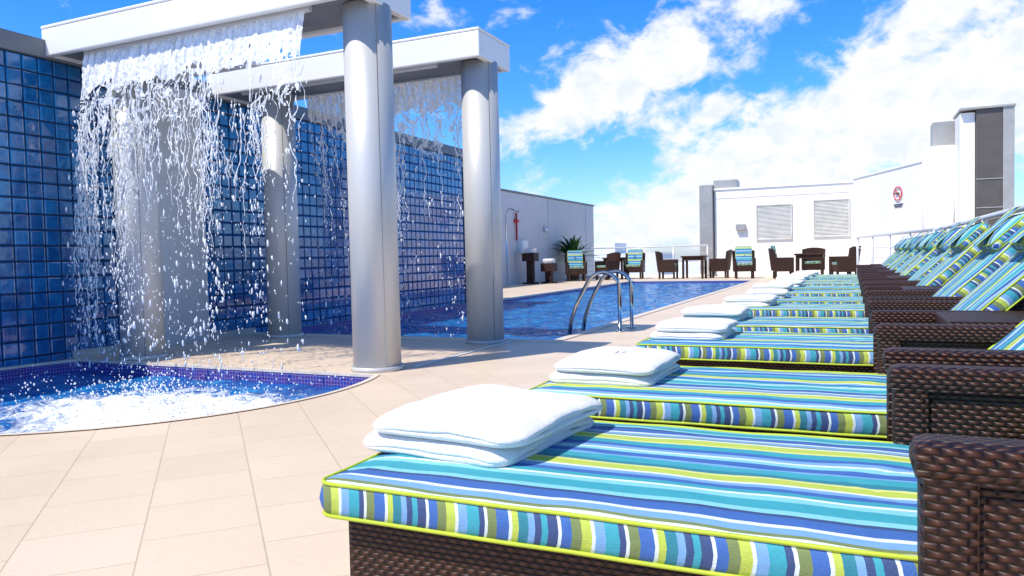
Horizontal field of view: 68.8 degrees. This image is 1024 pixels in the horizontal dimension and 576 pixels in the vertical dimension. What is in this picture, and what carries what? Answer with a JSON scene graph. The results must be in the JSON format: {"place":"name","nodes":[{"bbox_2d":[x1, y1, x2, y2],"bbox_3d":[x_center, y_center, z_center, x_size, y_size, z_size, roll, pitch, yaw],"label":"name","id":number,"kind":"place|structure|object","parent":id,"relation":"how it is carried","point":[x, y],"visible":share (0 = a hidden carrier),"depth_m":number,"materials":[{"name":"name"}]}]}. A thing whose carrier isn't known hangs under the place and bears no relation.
{"place":"outdoors","nodes":[
{"label":"outdoors","id":0,"kind":"place"},
{"bbox_2d":[62,12,315,377],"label":"waterfall","id":1,"kind":"structure","parent":0,"point":[210,50],"depth_m":5.87,"materials":[{"name":"white liquid"}]},
{"bbox_2d":[306,76,464,336],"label":"waterfall","id":2,"kind":"structure","parent":0,"point":[434,94],"depth_m":7.74,"materials":[{"name":"white liquid"}]},
{"bbox_2d":[0,275,782,575],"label":"deck","id":3,"kind":"structure","parent":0,"point":[233,494],"depth_m":2.98,"materials":[{"name":"tile"}]},
{"bbox_2d":[71,327,255,358],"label":"plinth","id":4,"kind":"structure","parent":3,"relation":"on","point":[97,350],"depth_m":7.00,"materials":[{"name":"concrete"}]},
{"bbox_2d":[155,83,209,346],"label":"pier","id":5,"kind":"structure","parent":3,"relation":"on","point":[195,297],"depth_m":7.62,"materials":[{"name":"silver metal"}]},
{"bbox_2d":[0,362,369,387],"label":"spa basin","id":6,"kind":"object","parent":3,"relation":"in","point":[264,377],"visible":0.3,"depth_m":5.99,"materials":[{"name":"tile"}]},
{"bbox_2d":[0,371,341,433],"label":"spa water","id":7,"kind":"structure","parent":6,"relation":"in","point":[20,420],"depth_m":4.98,"materials":[{"name":"blue liquid"}]},
{"bbox_2d":[0,354,351,429],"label":"splash","id":8,"kind":"object","parent":7,"relation":"on","point":[155,400],"visible":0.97,"depth_m":4.66,"materials":[{"name":"white liquid"}]},
{"bbox_2d":[0,359,379,434],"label":"spa coping","id":9,"kind":"object","parent":3,"relation":"on","point":[372,376],"visible":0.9,"depth_m":5.54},
{"bbox_2d":[41,0,410,373],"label":"waterfall portal","id":10,"kind":"object","parent":3,"relation":"on","point":[364,27],"visible":0.85,"depth_m":5.46,"materials":[{"name":"white paint"}]},
{"bbox_2d":[0,49,465,360],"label":"grout backing","id":11,"kind":"object","parent":3,"relation":"on","point":[463,233],"visible":0.11,"depth_m":8.14,"materials":[{"name":"blue tile"}]},
{"bbox_2d":[0,28,462,158],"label":"capping","id":12,"kind":"object","parent":11,"relation":"on","point":[20,43],"visible":0.25,"depth_m":7.57,"materials":[{"name":"white concrete"}]},
{"bbox_2d":[0,50,464,367],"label":"blocks","id":13,"kind":"structure","parent":11,"relation":"attached to","point":[230,250],"depth_m":8.03,"materials":[{"name":"blue glass"}]},
{"bbox_2d":[206,27,509,344],"bbox_3d":[-1.617,-0.910,7.726,3.318,2.880,0.678,0,2,24],"label":"waterfall portal","id":14,"kind":"object","parent":3,"relation":"on","point":[477,59],"visible":0.9,"depth_m":7.08,"materials":[{"name":"white paint"}]},
{"bbox_2d":[414,341,512,366],"bbox_3d":[-0.361,0.549,6.409,0.035,0.006,1.750,0,2,24],"label":"drain channel","id":15,"kind":"object","parent":3,"relation":"on","point":[460,354],"visible":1,"depth_m":6.24,"materials":[{"name":"grey metal"}]},
{"bbox_2d":[253,279,757,342],"bbox_3d":[2.103,0.149,15.346,3.850,0.032,16.540,0,2,24],"label":"pool coping","id":16,"kind":"object","parent":3,"relation":"on","point":[567,337],"visible":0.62,"depth_m":9.10,"materials":[{"name":"beige stone"}]},
{"bbox_2d":[505,208,517,285],"bbox_3d":[0.001,-1.200,21.819,0.402,2.270,0.160,0,2,24],"label":"shower post","id":17,"kind":"object","parent":3,"relation":"on","point":[514,211],"visible":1,"depth_m":21.87,"materials":[{"name":"metal"}]},
{"bbox_2d":[302,281,747,331],"bbox_3d":[2.118,0.794,15.372,3.670,1.299,16.360,0,2,24],"label":"pool basin","id":18,"kind":"object","parent":3,"relation":"in","point":[349,323],"visible":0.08,"depth_m":12.93,"materials":[{"name":"tile"}]},
{"bbox_2d":[303,282,744,339],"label":"pool water","id":19,"kind":"structure","parent":18,"relation":"in","point":[545,318],"depth_m":11.84,"materials":[{"name":"blue liquid"}]},
{"bbox_2d":[522,248,538,283],"bbox_3d":[0.571,-0.675,23.016,0.400,1.100,0.400,0,2,24],"label":"towel stand","id":20,"kind":"object","parent":3,"relation":"on","point":[530,256],"visible":1,"depth_m":22.90,"materials":[{"name":"wicker"}]},
{"bbox_2d":[501,191,593,284],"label":"wall","id":21,"kind":"structure","parent":3,"relation":"on","point":[559,219],"depth_m":25.15,"materials":[{"name":"white paint"}]},
{"bbox_2d":[514,211,518,239],"bbox_3d":[0.158,-1.938,23.184,0.120,0.928,0.240,0,2,24],"label":"fire hose pipe","id":22,"kind":"object","parent":21,"relation":"attached to","point":[516,220],"visible":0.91,"depth_m":23.12,"materials":[{"name":"red metal"}]},
{"bbox_2d":[518,240,527,252],"bbox_3d":[0.358,-1.293,23.576,0.155,0.400,0.500,0,2,24],"label":"wall service box","id":23,"kind":"object","parent":21,"relation":"attached to","point":[522,245],"visible":0.77,"depth_m":23.37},
{"bbox_2d":[501,188,594,205],"bbox_3d":[-0.350,-2.941,22.584,0.380,0.058,17.020,0,2,24],"label":"coping","id":24,"kind":"object","parent":21,"relation":"on","point":[518,192],"visible":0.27,"depth_m":25.32,"materials":[{"name":"white concrete"}]},
{"bbox_2d":[541,259,557,283],"bbox_3d":[1.149,-0.528,23.200,0.400,0.765,0.400,0,2,24],"label":"towel stand","id":25,"kind":"object","parent":3,"relation":"on","point":[548,267],"visible":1,"depth_m":23.07,"materials":[{"name":"wicker"}]},
{"bbox_2d":[564,250,586,281],"bbox_3d":[2.116,-0.741,24.808,0.693,1.018,0.699,-1,2,-1],"label":"wicker armchair","id":26,"kind":"object","parent":3,"relation":"on","point":[575,263],"visible":1,"depth_m":24.90,"materials":[{"name":"fabric"}]},
{"bbox_2d":[551,234,605,279],"bbox_3d":[2.139,-1.087,26.327,2.152,1.590,2.474,-2,2,-22],"label":"potted palm","id":27,"kind":"object","parent":3,"relation":"on","point":[573,244],"visible":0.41,"depth_m":26.15,"materials":[{"name":"green plant"}]},
{"bbox_2d":[567,269,635,334],"bbox_3d":[0.971,0.379,8.187,0.670,1.151,0.560,0,2,24],"label":"pool ladder","id":28,"kind":"object","parent":3,"relation":"on","point":[602,278],"visible":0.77,"depth_m":8.07,"materials":[{"name":"metal"}]},
{"bbox_2d":[595,252,620,279],"bbox_3d":[3.283,-0.745,25.371,0.699,0.929,0.693,-3,3,-31],"label":"wicker armchair","id":29,"kind":"object","parent":3,"relation":"on","point":[612,262],"visible":0.91,"depth_m":25.25,"materials":[{"name":"wicker"}]},
{"bbox_2d":[602,257,625,278],"bbox_3d":[3.667,-0.706,26.445,0.760,0.750,0.760,0,2,24],"label":"wicker dining table","id":30,"kind":"object","parent":3,"relation":"on","point":[621,259],"visible":0.34,"depth_m":26.00,"materials":[{"name":"brown wicker"}]},
{"bbox_2d":[623,249,645,278],"bbox_3d":[4.248,-0.833,25.932,0.693,1.018,0.699,-1,2,19],"label":"wicker armchair","id":31,"kind":"object","parent":3,"relation":"on","point":[634,262],"visible":0.99,"depth_m":25.98,"materials":[{"name":"fabric"}]},
{"bbox_2d":[577,245,708,277],"bbox_3d":[4.663,-0.946,27.190,4.900,1.129,0.160,0,2,24],"label":"end railing","id":32,"kind":"object","parent":3,"relation":"on","point":[679,275],"visible":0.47,"depth_m":26.94,"materials":[{"name":"white metal"}]},
{"bbox_2d":[655,251,677,278],"bbox_3d":[5.165,-0.777,25.101,0.699,0.929,0.693,0,2,24],"label":"wicker armchair","id":33,"kind":"object","parent":3,"relation":"on","point":[669,265],"visible":1,"depth_m":24.84,"materials":[{"name":"wicker"}]},
{"bbox_2d":[319,363,1023,575],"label":"sun lounger","id":34,"kind":"object","parent":3,"relation":"on","point":[935,487],"visible":0.87,"depth_m":1.30,"materials":[{"name":"fabric"}]},
{"bbox_2d":[363,384,602,467],"bbox_3d":[-0.058,0.300,1.730,0.426,0.097,0.454,0,3,30],"label":"folded towel","id":35,"kind":"object","parent":34,"relation":"on","point":[490,425],"visible":1,"depth_m":1.59,"materials":[{"name":"fabric"}]},
{"bbox_2d":[681,255,707,278],"bbox_3d":[6.055,-0.696,24.811,0.760,0.750,0.760,0,2,24],"label":"wicker dining table","id":36,"kind":"object","parent":3,"relation":"on","point":[703,258],"visible":0.96,"depth_m":24.59,"materials":[{"name":"brown wicker"}]},
{"bbox_2d":[699,179,739,275],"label":"rooftop tower","id":37,"kind":"structure","parent":3,"relation":"on","point":[707,211],"depth_m":26.65,"materials":[{"name":"white paint"}]},
{"bbox_2d":[709,249,732,277],"bbox_3d":[6.932,-0.802,24.738,0.699,0.929,0.693,0,2,24],"label":"wicker armchair","id":38,"kind":"object","parent":3,"relation":"on","point":[720,264],"visible":1,"depth_m":24.46,"materials":[{"name":"wicker"}]},
{"bbox_2d":[732,246,755,278],"bbox_3d":[7.365,-0.818,23.746,0.693,1.018,0.699,-1,2,13],"label":"wicker armchair","id":39,"kind":"object","parent":3,"relation":"on","point":[743,259],"visible":1,"depth_m":23.82,"materials":[{"name":"fabric"}]},
{"bbox_2d":[529,320,1023,441],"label":"sun lounger","id":40,"kind":"object","parent":3,"relation":"on","point":[852,405],"visible":0.4,"depth_m":2.18,"materials":[{"name":"fabric"}]},
{"bbox_2d":[549,346,680,386],"bbox_3d":[0.366,0.262,2.583,0.373,0.086,0.443,0,3,26],"label":"folded towel","id":41,"kind":"object","parent":40,"relation":"on","point":[627,366],"visible":0.98,"depth_m":2.43,"materials":[{"name":"fabric"}]},
{"bbox_2d":[768,245,793,278],"bbox_3d":[8.156,-0.795,22.735,0.699,1.018,0.693,-1,2,13],"label":"wicker armchair","id":42,"kind":"object","parent":3,"relation":"on","point":[781,264],"visible":1,"depth_m":22.44,"materials":[{"name":"wicker"}]},
{"bbox_2d":[714,183,853,275],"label":"front wall","id":43,"kind":"structure","parent":3,"relation":"on","point":[732,210],"depth_m":25.86,"materials":[{"name":"white paint"}]},
{"bbox_2d":[736,224,745,230],"bbox_3d":[8.034,-2.135,26.281,0.320,0.220,0.160,0,2,24],"label":"wall light","id":44,"kind":"object","parent":43,"relation":"attached to","point":[740,226],"visible":1,"depth_m":26.22,"materials":[{"name":"white metal"}]},
{"bbox_2d":[756,203,791,239],"bbox_3d":[9.053,-2.282,25.865,1.180,1.220,0.057,0,2,24],"label":"wall louvre","id":45,"kind":"object","parent":43,"relation":"attached to","point":[767,231],"depth_m":25.86,"materials":[{"name":"white metal"}]},
{"bbox_2d":[713,181,851,190],"bbox_3d":[10.469,-3.655,28.464,4.520,0.068,6.040,0,2,24],"label":"parapet cap","id":46,"kind":"object","parent":43,"relation":"on","point":[786,185],"visible":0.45,"depth_m":25.69,"materials":[{"name":"white concrete"}]},
{"bbox_2d":[718,191,852,198],"bbox_3d":[9.270,-3.189,25.748,4.500,0.012,0.010,0,2,24],"label":"render joint","id":47,"kind":"object","parent":43,"relation":"attached to","point":[781,195],"visible":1,"depth_m":25.76,"materials":[{"name":"white paint"}]},
{"bbox_2d":[813,198,849,236],"bbox_3d":[10.717,-2.350,25.105,1.130,1.260,0.057,0,2,24],"label":"wall louvre","id":48,"kind":"object","parent":43,"relation":"attached to","point":[817,232],"depth_m":25.10,"materials":[{"name":"white metal"}]},
{"bbox_2d":[794,253,824,273],"bbox_3d":[8.960,-0.670,22.503,0.840,0.750,0.840,0,2,24],"label":"wicker dining table","id":49,"kind":"object","parent":3,"relation":"on","point":[799,256],"visible":0.69,"depth_m":22.17,"materials":[{"name":"brown wicker"}]},
{"bbox_2d":[801,247,825,269],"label":"wicker armchair","id":50,"kind":"object","parent":3,"relation":"on","point":[810,263],"visible":0.78,"depth_m":23.37,"materials":[{"name":"wicker"}]},
{"bbox_2d":[636,226,1023,372],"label":"sun lounger","id":51,"kind":"object","parent":3,"relation":"on","point":[1000,289],"visible":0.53,"depth_m":3.31,"materials":[{"name":"fabric"}]},
{"bbox_2d":[650,317,738,340],"bbox_3d":[0.930,0.200,3.796,0.380,0.088,0.461,0,3,25],"label":"folded towel","id":52,"kind":"object","parent":51,"relation":"on","point":[692,328],"visible":0.99,"depth_m":3.62,"materials":[{"name":"fabric"}]},
{"bbox_2d":[829,246,854,273],"bbox_3d":[9.800,-0.768,22.227,0.699,0.929,0.693,0,2,24],"label":"wicker armchair","id":53,"kind":"object","parent":3,"relation":"on","point":[838,256],"visible":0.23,"depth_m":21.98,"materials":[{"name":"wicker"}]},
{"bbox_2d":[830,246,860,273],"bbox_3d":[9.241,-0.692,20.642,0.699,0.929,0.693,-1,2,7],"label":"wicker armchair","id":54,"kind":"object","parent":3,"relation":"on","point":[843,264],"visible":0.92,"depth_m":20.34,"materials":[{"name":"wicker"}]},
{"bbox_2d":[808,235,909,278],"bbox_3d":[5.452,-0.304,11.938,1.948,1.015,0.782,0,2,24],"label":"sun lounger","id":55,"kind":"object","parent":3,"relation":"on","point":[895,256],"visible":0.21,"depth_m":11.70,"materials":[{"name":"fabric"}]},
{"bbox_2d":[791,272,816,276],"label":"folded towel","id":56,"kind":"object","parent":55,"relation":"on","point":[811,274],"visible":0.52,"depth_m":12.11,"materials":[{"name":"fabric"}]},
{"bbox_2d":[815,237,903,275],"bbox_3d":[5.865,-0.350,12.847,1.948,1.015,0.782,0,2,24],"label":"sun lounger","id":57,"kind":"object","parent":3,"relation":"on","point":[893,254],"visible":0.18,"depth_m":12.61,"materials":[{"name":"wicker"}]},
{"bbox_2d":[796,270,819,274],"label":"folded towel","id":58,"kind":"object","parent":57,"relation":"on","point":[817,271],"visible":0.41,"depth_m":13.01,"materials":[{"name":"fabric"}]},
{"bbox_2d":[804,234,914,281],"bbox_3d":[4.903,-0.244,10.728,1.948,1.015,0.782,0,2,24],"label":"sun lounger","id":59,"kind":"object","parent":3,"relation":"on","point":[897,259],"visible":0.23,"depth_m":10.47,"materials":[{"name":"fabric"}]},
{"bbox_2d":[783,274,809,279],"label":"folded towel","id":60,"kind":"object","parent":59,"relation":"on","point":[805,276],"visible":0.5,"depth_m":10.89,"materials":[{"name":"fabric"}]},
{"bbox_2d":[791,229,932,289],"bbox_3d":[3.940,-0.138,8.609,1.948,1.015,0.782,0,2,24],"label":"sun lounger","id":61,"kind":"object","parent":3,"relation":"on","point":[914,257],"visible":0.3,"depth_m":8.40,"materials":[{"name":"fabric"}]},
{"bbox_2d":[769,280,804,286],"bbox_3d":[3.275,-0.057,8.937,0.399,0.089,0.436,0,3,28],"label":"folded towel","id":62,"kind":"object","parent":61,"relation":"on","point":[797,283],"visible":0.57,"depth_m":8.76,"materials":[{"name":"fabric"}]},
{"bbox_2d":[803,232,923,285],"bbox_3d":[4.490,-0.198,9.818,1.948,1.015,0.782,0,2,24],"label":"sun lounger","id":63,"kind":"object","parent":3,"relation":"on","point":[907,256],"visible":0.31,"depth_m":9.57,"materials":[{"name":"fabric"}]},
{"bbox_2d":[776,276,804,279],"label":"folded towel","id":64,"kind":"object","parent":63,"relation":"on","point":[789,278],"visible":0.7,"depth_m":9.98,"materials":[{"name":"fabric"}]},
{"bbox_2d":[786,227,946,296],"bbox_3d":[3.527,-0.092,7.699,1.948,1.015,0.782,0,2,24],"label":"sun lounger","id":65,"kind":"object","parent":3,"relation":"on","point":[925,257],"visible":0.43,"depth_m":7.42,"materials":[{"name":"fabric"}]},
{"bbox_2d":[751,283,793,290],"bbox_3d":[2.802,-0.010,8.051,0.411,0.087,0.452,0,3,28],"label":"folded towel","id":66,"kind":"object","parent":65,"relation":"on","point":[787,286],"visible":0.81,"depth_m":7.88,"materials":[{"name":"fabric"}]},
{"bbox_2d":[748,217,989,316],"bbox_3d":[2.564,0.013,5.580,1.948,1.015,0.782,0,2,24],"label":"sun lounger","id":67,"kind":"object","parent":3,"relation":"on","point":[956,261],"visible":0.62,"depth_m":5.30,"materials":[{"name":"fabric"}]},
{"bbox_2d":[721,294,779,306],"bbox_3d":[1.888,0.094,5.907,0.400,0.089,0.425,0,3,30],"label":"folded towel","id":68,"kind":"object","parent":67,"relation":"on","point":[759,300],"visible":0.93,"depth_m":5.74,"materials":[{"name":"fabric"}]},
{"bbox_2d":[776,222,964,303],"bbox_3d":[2.978,-0.032,6.489,1.948,1.015,0.782,0,2,24],"label":"sun lounger","id":69,"kind":"object","parent":3,"relation":"on","point":[931,264],"visible":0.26,"depth_m":6.24,"materials":[{"name":"fabric"}]},
{"bbox_2d":[745,288,788,298],"bbox_3d":[2.318,0.050,6.821,0.388,0.087,0.411,0,2,22],"label":"folded towel","id":70,"kind":"object","parent":69,"relation":"on","point":[781,293],"visible":0.77,"depth_m":6.66,"materials":[{"name":"fabric"}]},
{"bbox_2d":[733,206,1023,333],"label":"sun lounger","id":71,"kind":"object","parent":3,"relation":"on","point":[994,255],"visible":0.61,"depth_m":4.11,"materials":[{"name":"fabric"}]},
{"bbox_2d":[681,304,750,320],"bbox_3d":[1.290,0.155,4.725,0.387,0.088,0.438,0,3,28],"label":"folded towel","id":72,"kind":"object","parent":71,"relation":"on","point":[737,312],"visible":0.91,"depth_m":4.57,"materials":[{"name":"fabric"}]},
{"bbox_2d":[856,228,934,273],"bbox_3d":[7.278,-0.496,14.425,0.172,1.135,5.115,-1,2,12],"label":"side railing","id":73,"kind":"object","parent":3,"relation":"on","point":[872,247],"visible":0.2,"depth_m":15.07,"materials":[{"name":"white metal"}]},
{"bbox_2d":[886,276,910,277],"bbox_3d":[3.747,0.166,6.914,0.500,0.550,0.460,0,2,24],"label":"wicker side table","id":74,"kind":"object","parent":3,"relation":"on","point":[898,276],"visible":0.04,"depth_m":6.89,"materials":[{"name":"brown wicker"}]},
{"bbox_2d":[900,286,942,289],"bbox_3d":[2.784,0.272,4.795,0.500,0.550,0.460,0,2,24],"label":"wicker side table","id":75,"kind":"object","parent":3,"relation":"on","point":[920,287],"visible":0.02,"depth_m":4.83,"materials":[{"name":"wicker"}]},
{"bbox_2d":[934,204,1023,231],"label":"side railing","id":76,"kind":"object","parent":3,"relation":"on","point":[987,217],"visible":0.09,"depth_m":7.45,"materials":[{"name":"white metal"}]},
{"bbox_2d":[935,312,1023,324],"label":"armrest","id":77,"kind":"object","parent":3,"relation":"on","point":[999,318],"visible":0.16,"depth_m":2.68,"materials":[{"name":"brown wicker"}]},
{"bbox_2d":[0,0,1023,257],"label":"sky","id":78,"kind":"structure","parent":0,"point":[622,108],"materials":[{"name":"blue"}]},
{"bbox_2d":[594,243,699,274],"bbox_3d":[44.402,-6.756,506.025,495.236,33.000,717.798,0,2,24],"label":"distant buildings","id":79,"kind":"structure","parent":0,"point":[693,267],"depth_m":125.42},
{"bbox_2d":[675,258,769,275],"bbox_3d":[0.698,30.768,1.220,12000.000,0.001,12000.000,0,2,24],"label":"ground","id":80,"kind":"structure","parent":0,"point":[679,260],"depth_m":3646.49,"materials":[{"name":"beige tile"}]},
{"bbox_2d":[854,162,921,273],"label":"angled wall","id":81,"kind":"structure","parent":0,"point":[875,210],"depth_m":22.48,"materials":[{"name":"white paint"}]},
{"bbox_2d":[853,160,921,179],"bbox_3d":[11.451,-3.535,22.364,0.560,0.068,4.824,-1,2,3],"label":"angled cap","id":82,"kind":"object","parent":81,"relation":"on","point":[891,168],"visible":0.27,"depth_m":22.21,"materials":[{"name":"white paint"}]},
{"bbox_2d":[893,186,902,207],"bbox_3d":[11.157,-2.640,21.641,0.034,0.594,0.560,-1,2,3],"label":"no smoking sign","id":83,"kind":"object","parent":81,"relation":"attached to","point":[898,195],"visible":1,"depth_m":21.64,"materials":[{"name":"red paint"}]},
{"bbox_2d":[922,103,1015,234],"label":"plant tower","id":84,"kind":"structure","parent":0,"point":[968,161],"depth_m":17.18,"materials":[{"name":"white painted plaster"},{"name":"grey metal"}]}
]}

